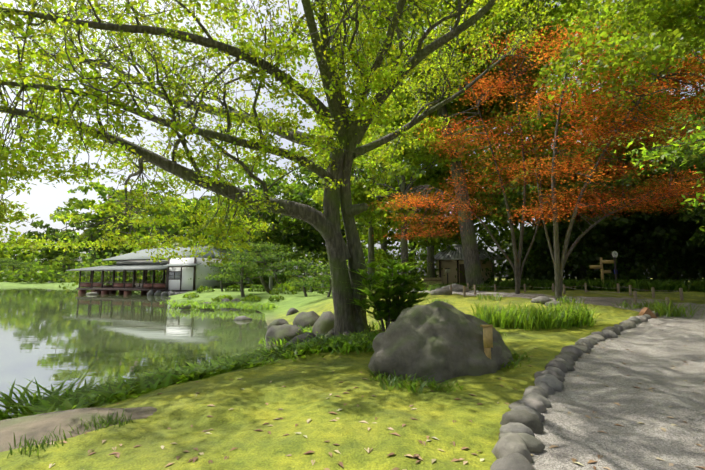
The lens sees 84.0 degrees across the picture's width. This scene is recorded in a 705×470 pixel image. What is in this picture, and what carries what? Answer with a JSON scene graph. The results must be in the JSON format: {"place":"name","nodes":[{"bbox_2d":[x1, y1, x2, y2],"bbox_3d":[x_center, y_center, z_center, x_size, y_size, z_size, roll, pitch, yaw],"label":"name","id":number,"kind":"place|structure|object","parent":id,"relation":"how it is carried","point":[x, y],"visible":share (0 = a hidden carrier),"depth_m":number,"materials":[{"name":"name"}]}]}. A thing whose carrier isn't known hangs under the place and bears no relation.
{"place":"outdoors","nodes":[
{"label":"outdoors","id":0,"kind":"place"},
{"bbox_2d":[0,286,269,413],"bbox_3d":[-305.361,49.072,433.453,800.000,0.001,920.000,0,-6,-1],"label":"pond water","id":1,"kind":"structure","parent":0,"point":[49,336],"depth_m":13.61,"materials":[{"name":"green liquid"}]},
{"bbox_2d":[66,257,214,291],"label":"pavilion timber frame","id":2,"kind":"object","parent":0,"point":[144,285],"visible":0.71,"depth_m":47.53,"materials":[{"name":"brown wood"}]},
{"bbox_2d":[0,278,704,469],"bbox_3d":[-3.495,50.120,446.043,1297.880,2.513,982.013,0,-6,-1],"label":"ground","id":3,"kind":"structure","parent":0,"point":[659,347],"depth_m":4.20,"materials":[{"name":"green plant"}]},
{"bbox_2d":[86,290,196,295],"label":"tea house rocks","id":4,"kind":"object","parent":3,"relation":"on","point":[161,293],"visible":0.5,"depth_m":43.21,"materials":[{"name":"grey stone"}]},
{"bbox_2d":[78,258,236,293],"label":"tea house walls","id":5,"kind":"structure","parent":3,"relation":"on","point":[202,270],"depth_m":44.27,"materials":[{"name":"white paint"}]},
{"bbox_2d":[71,244,231,271],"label":"pavilion roof","id":6,"kind":"structure","parent":5,"relation":"on","point":[141,255],"depth_m":48.96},
{"bbox_2d":[0,248,331,296],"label":"small trees","id":7,"kind":"object","parent":3,"relation":"on","point":[264,284],"visible":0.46,"depth_m":34.57,"materials":[{"name":"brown plant"}]},
{"bbox_2d":[0,283,560,451],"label":"shore rocks","id":8,"kind":"object","parent":3,"relation":"on","point":[36,426],"visible":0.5,"depth_m":4.03,"materials":[{"name":"grey stone"}]},
{"bbox_2d":[0,0,567,337],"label":"tree","id":9,"kind":"object","parent":3,"relation":"on","point":[13,70],"depth_m":8.45,"materials":[{"name":"green plant"}]},
{"bbox_2d":[0,216,704,301],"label":"shrubs","id":10,"kind":"object","parent":3,"relation":"on","point":[49,273],"visible":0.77,"depth_m":33.43,"materials":[{"name":"green plant"}]},
{"bbox_2d":[0,0,704,288],"bbox_3d":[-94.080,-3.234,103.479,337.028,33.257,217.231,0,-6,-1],"label":"tree","id":11,"kind":"object","parent":3,"relation":"on","point":[667,26],"depth_m":26.78,"materials":[{"name":"green plant"}]},
{"bbox_2d":[0,257,704,457],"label":"grass tufts","id":12,"kind":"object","parent":3,"relation":"on","point":[570,317],"depth_m":8.64,"materials":[{"name":"green plant"}]},
{"bbox_2d":[47,340,704,469],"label":"fallen leaves","id":13,"kind":"object","parent":3,"relation":"on","point":[368,451],"visible":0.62,"depth_m":3.34,"materials":[{"name":"brown plant"}]},
{"bbox_2d":[362,268,420,331],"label":"shrub stems","id":14,"kind":"object","parent":3,"relation":"on","point":[386,323],"visible":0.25,"depth_m":9.10,"materials":[{"name":"brown plant"}]},
{"bbox_2d":[368,301,513,382],"bbox_3d":[1.524,1.636,6.514,2.880,1.079,1.747,4,-7,-30],"label":"boulder","id":15,"kind":"object","parent":3,"relation":"on","point":[443,339],"visible":0.85,"depth_m":5.76,"materials":[{"name":"grey stone"}]},
{"bbox_2d":[269,251,617,291],"bbox_3d":[3.626,3.336,31.614,29.700,3.049,1.189,-4,-7,33],"label":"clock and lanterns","id":16,"kind":"object","parent":3,"relation":"on","point":[614,253],"visible":0.48,"depth_m":36.34,"materials":[{"name":"brown wood"}]},
{"bbox_2d":[423,260,493,285],"bbox_3d":[8.889,3.254,32.547,6.104,2.660,2.076,0,-6,-1],"label":"hut timber frame","id":17,"kind":"object","parent":3,"relation":"on","point":[434,280],"visible":0.44,"depth_m":32.23,"materials":[{"name":"brown wood"}]},
{"bbox_2d":[436,260,491,284],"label":"hut walls","id":18,"kind":"structure","parent":3,"relation":"on","point":[452,271],"depth_m":33.36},
{"bbox_2d":[434,244,505,261],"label":"hut roof","id":19,"kind":"structure","parent":18,"relation":"on","point":[450,254],"depth_m":33.33,"materials":[{"name":"grey"}]},
{"bbox_2d":[368,12,704,300],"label":"maple tree","id":20,"kind":"object","parent":3,"relation":"on","point":[616,135],"depth_m":14.56,"materials":[{"name":"orange plant"}]},
{"bbox_2d":[450,257,683,358],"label":"wooden props","id":21,"kind":"object","parent":3,"relation":"on","point":[487,337],"visible":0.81,"depth_m":15.33,"materials":[{"name":"brown wood"}]},
{"bbox_2d":[490,311,659,469],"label":"path edge cobbles","id":22,"kind":"object","parent":3,"relation":"on","point":[518,443],"visible":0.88,"depth_m":4.12,"materials":[{"name":"grey stone"}]},
{"bbox_2d":[0,0,704,277],"label":"sky","id":23,"kind":"structure","parent":0,"point":[43,199],"materials":[{"name":"white"}]}
]}

